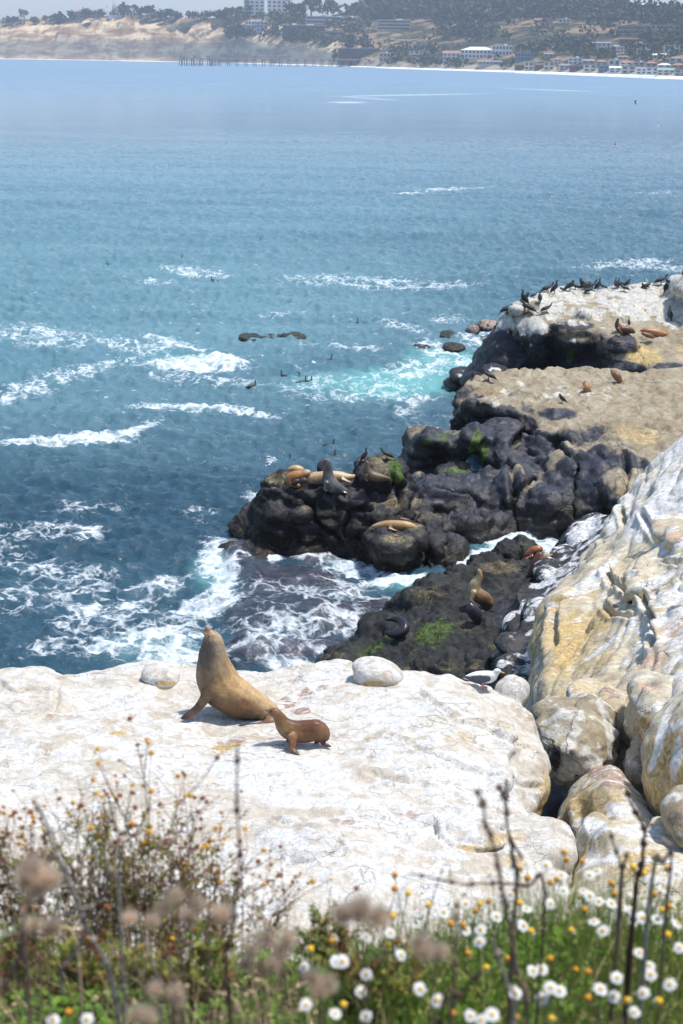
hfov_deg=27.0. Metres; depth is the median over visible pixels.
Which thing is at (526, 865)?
daisy
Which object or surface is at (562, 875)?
daisy
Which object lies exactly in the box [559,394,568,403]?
cormorant
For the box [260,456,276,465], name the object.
splash
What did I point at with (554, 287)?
cormorant
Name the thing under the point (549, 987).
daisy
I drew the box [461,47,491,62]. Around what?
hall
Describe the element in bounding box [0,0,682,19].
sky
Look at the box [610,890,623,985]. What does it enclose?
withered daisy
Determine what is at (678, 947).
daisy
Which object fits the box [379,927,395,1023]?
daisy
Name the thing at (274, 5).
tower block
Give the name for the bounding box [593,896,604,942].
daisy
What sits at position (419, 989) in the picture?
daisy
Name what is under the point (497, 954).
bare stalk
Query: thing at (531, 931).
withered daisy
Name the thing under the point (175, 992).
seed plume
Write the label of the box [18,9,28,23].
tree
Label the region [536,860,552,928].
daisy
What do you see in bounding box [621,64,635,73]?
house
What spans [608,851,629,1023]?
bare stalk
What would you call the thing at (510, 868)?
daisy
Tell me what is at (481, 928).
daisy
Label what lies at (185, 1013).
straw
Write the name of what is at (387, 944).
withered daisy
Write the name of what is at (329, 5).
tree
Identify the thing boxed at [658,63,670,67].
house
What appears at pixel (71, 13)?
tree
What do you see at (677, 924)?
daisy
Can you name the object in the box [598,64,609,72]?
house
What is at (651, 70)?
house
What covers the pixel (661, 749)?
smooth boulder
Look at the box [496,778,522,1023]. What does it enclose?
bare stalk
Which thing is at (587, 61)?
house
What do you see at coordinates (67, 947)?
dry bush
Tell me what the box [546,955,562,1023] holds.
withered daisy
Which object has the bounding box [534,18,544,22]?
house
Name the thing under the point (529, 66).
house
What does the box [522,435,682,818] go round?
rock slope
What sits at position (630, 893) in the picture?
daisy
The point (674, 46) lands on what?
house
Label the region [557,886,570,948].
daisy
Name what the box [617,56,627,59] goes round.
house
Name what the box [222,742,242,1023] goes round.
bare stalk
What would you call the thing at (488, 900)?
withered daisy
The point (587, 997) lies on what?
withered daisy
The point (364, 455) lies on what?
cormorant
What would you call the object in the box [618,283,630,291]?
cormorant
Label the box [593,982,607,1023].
daisy
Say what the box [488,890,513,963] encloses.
daisy
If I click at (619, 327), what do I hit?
sea lion
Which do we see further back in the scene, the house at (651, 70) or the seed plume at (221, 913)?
the house at (651, 70)
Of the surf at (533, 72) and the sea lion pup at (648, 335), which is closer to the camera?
the sea lion pup at (648, 335)
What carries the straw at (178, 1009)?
on the ground at (223, 1013)
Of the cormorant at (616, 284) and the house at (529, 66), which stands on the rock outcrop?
the cormorant at (616, 284)
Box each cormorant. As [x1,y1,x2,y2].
[246,380,255,388]
[359,447,369,461]
[380,448,394,459]
[481,368,496,379]
[498,304,512,313]
[520,289,529,304]
[521,299,538,313]
[538,291,541,302]
[538,302,552,312]
[541,282,553,292]
[548,280,557,293]
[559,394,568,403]
[567,280,574,288]
[576,281,590,289]
[584,287,594,293]
[585,279,597,288]
[594,278,600,289]
[614,277,618,288]
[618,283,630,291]
[652,274,669,284]
[663,282,667,292]
[667,305,672,320]
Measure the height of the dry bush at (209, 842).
0.782 m
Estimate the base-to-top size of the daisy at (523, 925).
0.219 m
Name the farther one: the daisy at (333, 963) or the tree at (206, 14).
the tree at (206, 14)
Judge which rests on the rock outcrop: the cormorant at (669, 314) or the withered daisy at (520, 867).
the cormorant at (669, 314)
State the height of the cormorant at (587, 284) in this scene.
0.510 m
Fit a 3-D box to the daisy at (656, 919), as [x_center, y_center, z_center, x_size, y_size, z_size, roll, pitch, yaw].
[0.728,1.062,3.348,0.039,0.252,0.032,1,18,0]
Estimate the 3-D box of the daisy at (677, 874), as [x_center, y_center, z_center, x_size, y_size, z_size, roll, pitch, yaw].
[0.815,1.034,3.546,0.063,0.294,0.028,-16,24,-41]
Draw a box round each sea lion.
[181,626,278,725]
[285,469,310,487]
[288,465,304,470]
[306,471,354,483]
[316,458,326,471]
[322,459,347,493]
[363,460,390,481]
[371,520,416,530]
[385,616,409,638]
[466,602,482,622]
[468,569,493,610]
[523,545,542,558]
[524,552,544,577]
[581,380,591,391]
[610,369,622,382]
[615,318,634,333]
[639,328,669,335]
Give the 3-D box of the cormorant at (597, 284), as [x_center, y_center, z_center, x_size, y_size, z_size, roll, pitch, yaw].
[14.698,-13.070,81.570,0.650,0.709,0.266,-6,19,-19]
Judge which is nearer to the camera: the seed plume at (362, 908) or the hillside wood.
the seed plume at (362, 908)
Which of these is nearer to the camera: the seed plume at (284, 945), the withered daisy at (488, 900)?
the seed plume at (284, 945)
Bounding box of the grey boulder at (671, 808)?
[660,784,682,847]
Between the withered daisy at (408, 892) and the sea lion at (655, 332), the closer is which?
the withered daisy at (408, 892)
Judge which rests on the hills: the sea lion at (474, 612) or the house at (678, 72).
the house at (678, 72)
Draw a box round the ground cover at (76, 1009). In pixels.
[0,912,588,1023]
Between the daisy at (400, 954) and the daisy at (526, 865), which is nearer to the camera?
the daisy at (400, 954)
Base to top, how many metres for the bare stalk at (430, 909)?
0.488 m
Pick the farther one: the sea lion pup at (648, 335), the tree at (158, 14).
the tree at (158, 14)
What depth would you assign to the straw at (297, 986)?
2.83 m
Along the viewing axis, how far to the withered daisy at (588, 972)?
2.95 m
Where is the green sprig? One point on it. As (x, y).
(338, 931)
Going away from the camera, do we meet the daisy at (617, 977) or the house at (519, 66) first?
the daisy at (617, 977)
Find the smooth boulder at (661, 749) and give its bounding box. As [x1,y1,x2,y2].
[640,690,682,816]
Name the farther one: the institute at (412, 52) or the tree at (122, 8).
the tree at (122, 8)
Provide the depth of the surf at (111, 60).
2325.59 m
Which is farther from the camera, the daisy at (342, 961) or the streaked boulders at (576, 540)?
the streaked boulders at (576, 540)
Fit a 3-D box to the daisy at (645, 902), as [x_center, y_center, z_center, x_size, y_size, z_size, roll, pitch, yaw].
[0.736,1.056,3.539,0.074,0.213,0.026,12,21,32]
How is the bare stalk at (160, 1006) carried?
on the ground at (223, 1013)
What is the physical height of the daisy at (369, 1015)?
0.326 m
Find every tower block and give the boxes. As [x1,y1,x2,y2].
[244,0,249,17]
[250,0,263,17]
[267,0,285,15]
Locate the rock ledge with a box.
[396,366,682,560]
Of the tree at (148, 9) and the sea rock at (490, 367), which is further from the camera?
the tree at (148, 9)
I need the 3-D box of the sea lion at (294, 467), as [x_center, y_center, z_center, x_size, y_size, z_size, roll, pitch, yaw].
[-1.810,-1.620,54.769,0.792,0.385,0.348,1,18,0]
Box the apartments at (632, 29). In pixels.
[616,24,650,35]
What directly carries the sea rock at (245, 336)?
in the sea at (144, 430)
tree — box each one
[2,15,12,24]
[11,16,21,24]
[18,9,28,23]
[30,16,39,24]
[41,15,49,23]
[49,11,66,22]
[66,10,76,19]
[78,7,92,17]
[92,9,105,17]
[117,2,131,15]
[130,4,145,17]
[143,5,156,20]
[149,11,163,20]
[158,8,175,19]
[170,10,182,19]
[185,10,198,18]
[198,10,211,18]
[210,9,224,18]
[220,7,231,15]
[235,6,243,14]
[255,10,265,20]
[284,0,293,14]
[289,3,306,11]
[302,0,321,15]
[316,0,339,14]
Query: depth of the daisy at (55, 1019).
2.46 m
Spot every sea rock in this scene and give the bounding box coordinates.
[238,333,261,340]
[261,333,279,338]
[280,331,305,338]
[412,344,429,348]
[439,330,454,337]
[442,342,465,351]
[443,377,460,390]
[449,366,465,383]
[465,324,479,334]
[477,319,496,331]
[482,363,508,373]
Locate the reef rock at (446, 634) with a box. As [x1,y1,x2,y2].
[315,534,537,684]
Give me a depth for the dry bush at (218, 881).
3.98 m
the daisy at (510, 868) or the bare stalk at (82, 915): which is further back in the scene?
the daisy at (510, 868)
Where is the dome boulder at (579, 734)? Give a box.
[531,693,621,789]
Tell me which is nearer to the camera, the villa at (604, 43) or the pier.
the villa at (604, 43)
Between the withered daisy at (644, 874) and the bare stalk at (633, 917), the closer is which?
the bare stalk at (633, 917)
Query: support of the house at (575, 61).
on the hills
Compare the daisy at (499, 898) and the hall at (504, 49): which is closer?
the daisy at (499, 898)
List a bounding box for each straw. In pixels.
[61,926,82,1023]
[177,981,179,1023]
[183,984,188,1023]
[214,992,242,1023]
[239,990,259,1023]
[241,931,278,1023]
[251,978,271,1023]
[287,982,317,1023]
[294,1008,310,1023]
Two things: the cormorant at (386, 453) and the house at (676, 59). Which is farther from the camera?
the house at (676, 59)
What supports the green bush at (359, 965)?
on the ground at (223, 1013)
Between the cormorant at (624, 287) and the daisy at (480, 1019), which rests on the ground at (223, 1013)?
the daisy at (480, 1019)
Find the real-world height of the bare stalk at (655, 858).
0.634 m
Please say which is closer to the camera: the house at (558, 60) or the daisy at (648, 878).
the daisy at (648, 878)
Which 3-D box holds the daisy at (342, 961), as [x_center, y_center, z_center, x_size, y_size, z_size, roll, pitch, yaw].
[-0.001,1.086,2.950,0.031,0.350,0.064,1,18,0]
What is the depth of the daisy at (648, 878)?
3.42 m
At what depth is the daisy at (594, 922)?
3.26 m
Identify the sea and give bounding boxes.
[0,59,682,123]
[0,116,682,674]
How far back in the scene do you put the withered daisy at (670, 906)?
3.33 m
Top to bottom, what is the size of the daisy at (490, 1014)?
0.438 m
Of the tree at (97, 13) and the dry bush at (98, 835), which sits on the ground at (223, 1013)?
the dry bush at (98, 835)
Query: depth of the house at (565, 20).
1833.57 m
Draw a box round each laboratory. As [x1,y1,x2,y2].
[282,24,324,36]
[305,15,341,23]
[339,16,360,22]
[377,19,410,31]
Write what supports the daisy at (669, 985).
on the ground at (223, 1013)
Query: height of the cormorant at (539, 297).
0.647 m
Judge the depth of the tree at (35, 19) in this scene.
2451.62 m
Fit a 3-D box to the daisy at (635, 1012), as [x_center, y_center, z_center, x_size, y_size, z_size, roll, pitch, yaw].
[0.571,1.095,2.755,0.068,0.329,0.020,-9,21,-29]
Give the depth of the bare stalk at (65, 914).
2.67 m
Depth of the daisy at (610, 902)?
3.40 m
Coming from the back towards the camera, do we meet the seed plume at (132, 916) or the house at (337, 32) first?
the house at (337, 32)
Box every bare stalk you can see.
[0,868,125,1023]
[0,905,32,1023]
[32,798,121,1023]
[108,798,122,993]
[145,940,162,1023]
[166,951,175,1023]
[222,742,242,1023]
[410,871,545,1023]
[420,864,450,1019]
[436,969,481,1023]
[448,900,460,1023]
[474,788,529,1023]
[492,938,517,1023]
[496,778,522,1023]
[608,831,624,1019]
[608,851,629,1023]
[621,786,654,1023]
[637,830,682,1023]
[655,839,673,1023]
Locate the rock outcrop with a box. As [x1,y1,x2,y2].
[459,274,682,386]
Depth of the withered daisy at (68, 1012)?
2.66 m
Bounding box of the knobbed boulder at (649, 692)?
[622,669,674,788]
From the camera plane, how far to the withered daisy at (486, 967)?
3.05 m
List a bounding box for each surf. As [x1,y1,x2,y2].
[34,59,221,62]
[242,63,682,76]
[369,67,682,78]
[525,73,682,79]
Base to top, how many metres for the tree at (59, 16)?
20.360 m
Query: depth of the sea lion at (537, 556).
47.88 m
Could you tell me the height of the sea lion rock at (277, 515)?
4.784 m
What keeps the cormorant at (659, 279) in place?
on the rock outcrop
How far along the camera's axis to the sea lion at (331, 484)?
52.90 m
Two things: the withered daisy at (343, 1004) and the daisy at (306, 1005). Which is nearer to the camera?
the daisy at (306, 1005)
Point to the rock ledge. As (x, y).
(553, 465)
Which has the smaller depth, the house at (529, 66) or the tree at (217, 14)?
the house at (529, 66)
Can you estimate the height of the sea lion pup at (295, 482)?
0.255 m
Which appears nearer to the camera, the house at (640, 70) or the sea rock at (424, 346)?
the sea rock at (424, 346)
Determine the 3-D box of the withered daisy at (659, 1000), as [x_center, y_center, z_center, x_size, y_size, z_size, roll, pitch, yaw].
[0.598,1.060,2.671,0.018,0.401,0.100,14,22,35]
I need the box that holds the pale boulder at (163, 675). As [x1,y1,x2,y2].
[141,663,179,688]
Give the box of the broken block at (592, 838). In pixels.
[568,812,682,943]
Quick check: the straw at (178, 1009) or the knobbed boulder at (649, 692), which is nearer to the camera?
the straw at (178, 1009)
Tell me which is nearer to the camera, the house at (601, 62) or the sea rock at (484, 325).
the sea rock at (484, 325)
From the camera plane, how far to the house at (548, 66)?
1505.30 m
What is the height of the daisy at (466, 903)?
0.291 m
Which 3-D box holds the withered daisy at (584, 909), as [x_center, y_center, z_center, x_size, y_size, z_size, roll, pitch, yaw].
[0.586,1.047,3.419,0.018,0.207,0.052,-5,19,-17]
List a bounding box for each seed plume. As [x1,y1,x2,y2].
[9,846,64,1023]
[23,913,64,1023]
[118,907,161,1023]
[126,1001,159,1023]
[147,978,188,1023]
[154,882,197,1023]
[188,891,232,1023]
[235,939,281,1023]
[253,923,300,1023]
[300,961,338,1023]
[325,892,396,1023]
[408,928,451,1023]
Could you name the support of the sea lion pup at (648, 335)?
on the rock outcrop
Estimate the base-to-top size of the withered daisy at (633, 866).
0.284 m
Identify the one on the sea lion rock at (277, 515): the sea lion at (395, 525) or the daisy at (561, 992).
the sea lion at (395, 525)
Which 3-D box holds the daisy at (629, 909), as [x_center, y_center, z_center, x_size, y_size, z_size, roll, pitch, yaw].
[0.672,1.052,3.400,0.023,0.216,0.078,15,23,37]
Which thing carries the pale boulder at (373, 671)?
on the rock shelf
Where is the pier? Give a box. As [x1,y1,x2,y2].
[179,55,361,66]
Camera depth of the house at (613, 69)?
1396.53 m
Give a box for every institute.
[338,47,379,64]
[379,52,390,65]
[409,49,427,58]
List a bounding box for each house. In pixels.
[245,20,262,32]
[256,21,267,34]
[318,30,343,34]
[443,51,460,61]
[514,63,524,70]
[524,60,537,70]
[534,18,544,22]
[535,63,543,70]
[543,60,553,71]
[544,53,553,57]
[545,18,552,23]
[554,57,561,65]
[559,18,569,23]
[559,64,569,71]
[568,56,581,64]
[569,64,583,72]
[582,59,594,64]
[583,63,596,72]
[596,60,606,66]
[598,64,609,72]
[608,58,620,65]
[609,66,621,73]
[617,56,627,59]
[619,38,641,43]
[619,61,632,65]
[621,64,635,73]
[634,60,644,66]
[635,67,645,74]
[645,62,656,66]
[645,66,659,74]
[652,53,668,59]
[657,68,675,75]
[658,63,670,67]
[663,43,679,51]
[669,57,682,62]
[672,63,682,68]
[674,67,682,75]
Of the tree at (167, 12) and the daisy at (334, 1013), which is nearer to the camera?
the daisy at (334, 1013)
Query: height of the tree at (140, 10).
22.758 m
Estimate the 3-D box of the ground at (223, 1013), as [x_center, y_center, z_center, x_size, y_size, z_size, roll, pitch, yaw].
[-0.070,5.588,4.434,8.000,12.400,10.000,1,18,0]
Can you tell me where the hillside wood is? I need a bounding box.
[220,0,682,69]
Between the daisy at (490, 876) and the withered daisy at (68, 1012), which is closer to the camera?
the withered daisy at (68, 1012)
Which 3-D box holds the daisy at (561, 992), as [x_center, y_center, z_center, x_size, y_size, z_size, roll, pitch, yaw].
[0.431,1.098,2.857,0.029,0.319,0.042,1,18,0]
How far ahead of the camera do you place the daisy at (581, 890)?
3.63 m
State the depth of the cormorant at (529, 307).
76.57 m
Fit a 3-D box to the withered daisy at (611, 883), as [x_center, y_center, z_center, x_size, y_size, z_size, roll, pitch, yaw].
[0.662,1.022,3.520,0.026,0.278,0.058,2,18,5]
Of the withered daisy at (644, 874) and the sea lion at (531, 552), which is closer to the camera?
the withered daisy at (644, 874)
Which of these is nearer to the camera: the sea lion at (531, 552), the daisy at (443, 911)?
the daisy at (443, 911)
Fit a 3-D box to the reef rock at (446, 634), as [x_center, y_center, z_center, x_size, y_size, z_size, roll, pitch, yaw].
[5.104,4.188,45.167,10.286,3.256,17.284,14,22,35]
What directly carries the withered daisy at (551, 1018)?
on the ground at (223, 1013)
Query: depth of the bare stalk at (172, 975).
2.47 m
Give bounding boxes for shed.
[424,55,442,64]
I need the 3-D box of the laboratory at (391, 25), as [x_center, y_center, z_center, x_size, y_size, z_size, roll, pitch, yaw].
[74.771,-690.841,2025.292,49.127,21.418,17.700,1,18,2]
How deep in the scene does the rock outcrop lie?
76.64 m
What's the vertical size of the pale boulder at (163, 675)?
0.319 m
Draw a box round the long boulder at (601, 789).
[557,765,654,884]
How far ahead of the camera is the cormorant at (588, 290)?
79.68 m
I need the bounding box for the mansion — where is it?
[70,10,103,18]
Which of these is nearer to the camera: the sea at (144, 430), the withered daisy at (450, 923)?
the withered daisy at (450, 923)
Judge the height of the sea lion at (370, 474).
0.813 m
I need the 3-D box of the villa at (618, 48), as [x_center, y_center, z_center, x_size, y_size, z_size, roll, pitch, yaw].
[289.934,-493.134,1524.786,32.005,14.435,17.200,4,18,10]
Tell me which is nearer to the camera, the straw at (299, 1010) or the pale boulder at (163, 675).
the straw at (299, 1010)
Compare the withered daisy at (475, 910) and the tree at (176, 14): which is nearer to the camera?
the withered daisy at (475, 910)
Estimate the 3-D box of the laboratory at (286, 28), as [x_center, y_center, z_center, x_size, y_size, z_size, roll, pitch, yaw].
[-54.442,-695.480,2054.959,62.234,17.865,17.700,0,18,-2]
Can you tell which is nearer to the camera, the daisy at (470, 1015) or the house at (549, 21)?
the daisy at (470, 1015)
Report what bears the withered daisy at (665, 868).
on the ground at (223, 1013)
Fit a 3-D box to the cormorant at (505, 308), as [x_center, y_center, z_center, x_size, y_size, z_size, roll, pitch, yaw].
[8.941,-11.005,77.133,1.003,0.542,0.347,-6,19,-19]
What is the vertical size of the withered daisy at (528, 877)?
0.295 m
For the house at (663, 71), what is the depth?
1313.67 m
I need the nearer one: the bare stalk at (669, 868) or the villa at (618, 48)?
the bare stalk at (669, 868)
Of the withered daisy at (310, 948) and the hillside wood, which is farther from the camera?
the hillside wood
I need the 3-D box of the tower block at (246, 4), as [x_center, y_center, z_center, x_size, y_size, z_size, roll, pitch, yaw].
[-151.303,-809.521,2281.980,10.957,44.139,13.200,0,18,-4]
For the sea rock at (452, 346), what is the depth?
90.62 m
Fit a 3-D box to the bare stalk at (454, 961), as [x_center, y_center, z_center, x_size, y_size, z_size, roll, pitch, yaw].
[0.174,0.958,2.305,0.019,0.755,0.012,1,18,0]
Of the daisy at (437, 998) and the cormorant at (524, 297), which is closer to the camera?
the daisy at (437, 998)
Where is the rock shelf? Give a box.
[0,659,577,969]
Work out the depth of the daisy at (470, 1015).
2.67 m
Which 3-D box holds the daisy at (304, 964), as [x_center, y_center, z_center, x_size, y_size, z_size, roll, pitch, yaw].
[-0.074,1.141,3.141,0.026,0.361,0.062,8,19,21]
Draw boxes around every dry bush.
[0,805,98,949]
[0,894,141,1016]
[3,772,158,954]
[40,716,218,962]
[89,751,263,966]
[92,901,240,1020]
[178,826,332,969]
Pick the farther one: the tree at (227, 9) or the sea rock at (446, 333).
the tree at (227, 9)
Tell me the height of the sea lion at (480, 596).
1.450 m
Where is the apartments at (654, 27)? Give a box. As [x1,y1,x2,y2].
[651,23,678,34]
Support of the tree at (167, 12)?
on the hills
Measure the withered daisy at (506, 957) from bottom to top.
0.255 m
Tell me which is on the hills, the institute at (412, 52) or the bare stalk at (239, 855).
the institute at (412, 52)
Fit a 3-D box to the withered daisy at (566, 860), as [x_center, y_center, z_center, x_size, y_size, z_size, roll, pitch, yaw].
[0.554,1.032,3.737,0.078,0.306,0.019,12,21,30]
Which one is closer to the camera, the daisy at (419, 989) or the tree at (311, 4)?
the daisy at (419, 989)
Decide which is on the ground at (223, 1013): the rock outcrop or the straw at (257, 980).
the straw at (257, 980)
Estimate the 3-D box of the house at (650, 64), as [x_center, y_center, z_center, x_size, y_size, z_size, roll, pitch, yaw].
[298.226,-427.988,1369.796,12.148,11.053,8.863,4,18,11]
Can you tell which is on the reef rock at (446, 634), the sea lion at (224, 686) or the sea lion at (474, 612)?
the sea lion at (474, 612)
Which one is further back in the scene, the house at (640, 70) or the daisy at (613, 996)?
the house at (640, 70)
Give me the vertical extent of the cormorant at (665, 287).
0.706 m
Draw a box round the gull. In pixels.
[463,668,503,689]
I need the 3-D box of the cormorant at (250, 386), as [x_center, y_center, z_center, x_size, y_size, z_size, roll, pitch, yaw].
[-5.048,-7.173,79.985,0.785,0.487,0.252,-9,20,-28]
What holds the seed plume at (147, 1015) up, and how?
on the ground at (223, 1013)
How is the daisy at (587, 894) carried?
on the ground at (223, 1013)
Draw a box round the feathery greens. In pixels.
[201,853,682,1023]
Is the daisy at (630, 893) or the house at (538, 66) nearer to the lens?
the daisy at (630, 893)
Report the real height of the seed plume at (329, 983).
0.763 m
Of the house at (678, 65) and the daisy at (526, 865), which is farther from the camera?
the house at (678, 65)
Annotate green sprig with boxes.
[284,887,364,977]
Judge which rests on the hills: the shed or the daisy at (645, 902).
the shed
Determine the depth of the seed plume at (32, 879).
1.66 m
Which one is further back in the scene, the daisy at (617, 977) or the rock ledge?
the rock ledge
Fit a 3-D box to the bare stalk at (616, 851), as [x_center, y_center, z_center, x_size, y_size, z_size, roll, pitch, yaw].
[0.571,0.939,3.034,0.041,0.587,0.014,1,18,0]
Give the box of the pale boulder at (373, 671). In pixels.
[352,656,402,685]
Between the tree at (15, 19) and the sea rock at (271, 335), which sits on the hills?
the tree at (15, 19)
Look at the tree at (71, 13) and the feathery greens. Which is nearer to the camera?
the feathery greens
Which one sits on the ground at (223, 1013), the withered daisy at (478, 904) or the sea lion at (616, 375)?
the withered daisy at (478, 904)
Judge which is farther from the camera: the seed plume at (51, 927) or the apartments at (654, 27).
the apartments at (654, 27)
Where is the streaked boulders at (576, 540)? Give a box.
[487,512,608,689]
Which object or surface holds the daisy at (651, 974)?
on the ground at (223, 1013)
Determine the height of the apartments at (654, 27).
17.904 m
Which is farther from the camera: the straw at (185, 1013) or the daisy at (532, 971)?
the daisy at (532, 971)
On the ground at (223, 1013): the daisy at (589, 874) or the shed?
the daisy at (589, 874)
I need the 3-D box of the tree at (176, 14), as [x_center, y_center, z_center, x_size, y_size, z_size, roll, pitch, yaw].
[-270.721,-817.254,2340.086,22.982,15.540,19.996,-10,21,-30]
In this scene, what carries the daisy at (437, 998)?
on the ground at (223, 1013)
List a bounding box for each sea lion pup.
[265,708,330,754]
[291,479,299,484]
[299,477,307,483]
[641,332,654,338]
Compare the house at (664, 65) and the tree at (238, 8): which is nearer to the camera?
the house at (664, 65)
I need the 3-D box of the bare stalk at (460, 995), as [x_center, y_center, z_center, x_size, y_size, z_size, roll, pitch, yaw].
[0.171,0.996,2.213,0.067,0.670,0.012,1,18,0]
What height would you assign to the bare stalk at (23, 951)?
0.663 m
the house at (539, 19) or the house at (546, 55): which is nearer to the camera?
the house at (546, 55)
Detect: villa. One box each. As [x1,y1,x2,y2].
[109,12,138,19]
[592,42,610,46]
[597,45,626,52]
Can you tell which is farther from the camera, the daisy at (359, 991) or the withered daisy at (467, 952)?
the withered daisy at (467, 952)
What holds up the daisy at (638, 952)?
on the ground at (223, 1013)
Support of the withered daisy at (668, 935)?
on the ground at (223, 1013)
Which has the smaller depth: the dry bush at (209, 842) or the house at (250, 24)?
the dry bush at (209, 842)
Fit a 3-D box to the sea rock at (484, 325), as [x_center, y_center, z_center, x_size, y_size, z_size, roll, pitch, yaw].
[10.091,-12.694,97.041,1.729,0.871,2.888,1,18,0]
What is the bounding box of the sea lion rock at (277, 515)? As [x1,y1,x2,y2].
[217,453,463,573]
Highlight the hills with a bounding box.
[0,2,682,75]
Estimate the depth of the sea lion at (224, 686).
20.36 m
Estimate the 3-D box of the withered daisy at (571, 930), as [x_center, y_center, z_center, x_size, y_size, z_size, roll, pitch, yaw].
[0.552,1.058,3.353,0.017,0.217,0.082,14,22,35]
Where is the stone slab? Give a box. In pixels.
[651,512,682,550]
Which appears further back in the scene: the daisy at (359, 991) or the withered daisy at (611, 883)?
the withered daisy at (611, 883)
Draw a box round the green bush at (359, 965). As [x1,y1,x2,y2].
[305,886,445,1023]
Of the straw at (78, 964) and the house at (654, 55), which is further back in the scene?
the house at (654, 55)
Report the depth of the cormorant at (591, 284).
81.58 m
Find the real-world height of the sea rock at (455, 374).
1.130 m
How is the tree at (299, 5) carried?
on the hills
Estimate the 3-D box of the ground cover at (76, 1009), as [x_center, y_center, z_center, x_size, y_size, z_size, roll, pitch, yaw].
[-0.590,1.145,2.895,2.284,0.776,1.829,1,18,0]
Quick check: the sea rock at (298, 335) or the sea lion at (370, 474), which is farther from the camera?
the sea rock at (298, 335)
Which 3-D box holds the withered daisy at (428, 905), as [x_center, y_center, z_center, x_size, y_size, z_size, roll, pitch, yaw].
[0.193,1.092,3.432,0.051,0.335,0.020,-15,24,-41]
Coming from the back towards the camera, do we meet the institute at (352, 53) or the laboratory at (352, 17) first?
the laboratory at (352, 17)
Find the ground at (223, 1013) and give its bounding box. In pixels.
[0,938,682,1023]
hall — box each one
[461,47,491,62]
[478,60,502,69]
[492,44,512,57]
[515,52,533,62]
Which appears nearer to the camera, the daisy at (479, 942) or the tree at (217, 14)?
the daisy at (479, 942)
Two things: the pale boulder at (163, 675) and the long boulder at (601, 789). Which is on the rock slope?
the long boulder at (601, 789)
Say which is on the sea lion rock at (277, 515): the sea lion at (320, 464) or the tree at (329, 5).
the sea lion at (320, 464)
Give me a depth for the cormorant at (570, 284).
79.67 m
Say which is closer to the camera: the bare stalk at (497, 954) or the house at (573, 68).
the bare stalk at (497, 954)
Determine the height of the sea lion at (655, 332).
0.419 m
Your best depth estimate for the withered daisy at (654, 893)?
3.40 m
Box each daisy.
[46,1014,59,1023]
[64,1008,72,1023]
[80,1013,93,1023]
[299,961,308,1023]
[299,998,311,1023]
[305,945,320,1023]
[316,938,335,1019]
[329,955,339,1023]
[329,1008,341,1023]
[335,954,349,1023]
[339,1001,347,1023]
[355,985,369,1023]
[357,968,371,1023]
[360,1009,371,1021]
[361,932,371,1020]
[367,941,390,1021]
[374,885,398,956]
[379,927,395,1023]
[382,912,397,1021]
[392,872,409,968]
[392,949,405,1023]
[395,890,411,976]
[413,902,430,974]
[413,982,426,1023]
[427,906,449,985]
[429,993,441,1023]
[437,920,454,1010]
[444,926,471,1017]
[447,899,470,989]
[454,902,460,984]
[457,908,478,1002]
[460,921,476,996]
[461,901,483,972]
[464,950,470,1003]
[464,1009,475,1023]
[473,935,485,1006]
[474,1014,486,1023]
[475,924,486,965]
[481,964,489,1013]
[482,911,501,967]
[483,1007,499,1023]
[485,872,497,927]
[486,898,491,964]
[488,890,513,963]
[495,955,508,1006]
[496,892,505,900]
[505,874,530,964]
[508,864,519,920]
[508,905,532,967]
[508,985,521,1023]
[511,872,527,922]
[515,900,523,943]
[518,865,528,954]
[518,919,528,984]
[520,965,537,1023]
[522,862,531,923]
[528,928,536,999]
[528,963,547,1018]
[535,991,548,1023]
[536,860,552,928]
[542,857,569,916]
[543,981,557,1023]
[545,871,567,942]
[545,876,559,927]
[546,879,553,899]
[546,898,554,966]
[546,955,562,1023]
[548,1015,555,1023]
[553,985,566,1023]
[555,966,578,1019]
[556,849,567,920]
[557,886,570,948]
[559,858,584,949]
[568,927,581,985]
[569,890,595,947]
[573,968,592,1021]
[575,870,594,918]
[577,918,599,984]
[579,887,587,937]
[581,906,587,966]
[584,994,590,1023]
[591,868,603,918]
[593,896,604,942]
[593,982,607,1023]
[594,898,616,969]
[596,925,609,1006]
[601,880,614,959]
[607,990,620,1023]
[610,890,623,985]
[610,971,622,1023]
[617,906,631,967]
[621,899,654,961]
[622,892,638,932]
[624,997,632,1023]
[627,870,646,935]
[628,1006,640,1023]
[630,863,637,942]
[630,907,663,983]
[631,961,655,1023]
[633,948,642,1023]
[636,911,655,1002]
[637,986,650,1023]
[641,915,662,968]
[643,877,667,941]
[645,874,658,958]
[645,967,656,1022]
[649,865,668,923]
[649,891,657,959]
[652,903,672,991]
[653,997,662,1023]
[655,978,676,1023]
[658,886,665,953]
[661,870,682,944]
[662,931,671,1023]
[671,919,681,992]
[674,942,682,972]
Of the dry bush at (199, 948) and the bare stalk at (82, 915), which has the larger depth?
the dry bush at (199, 948)

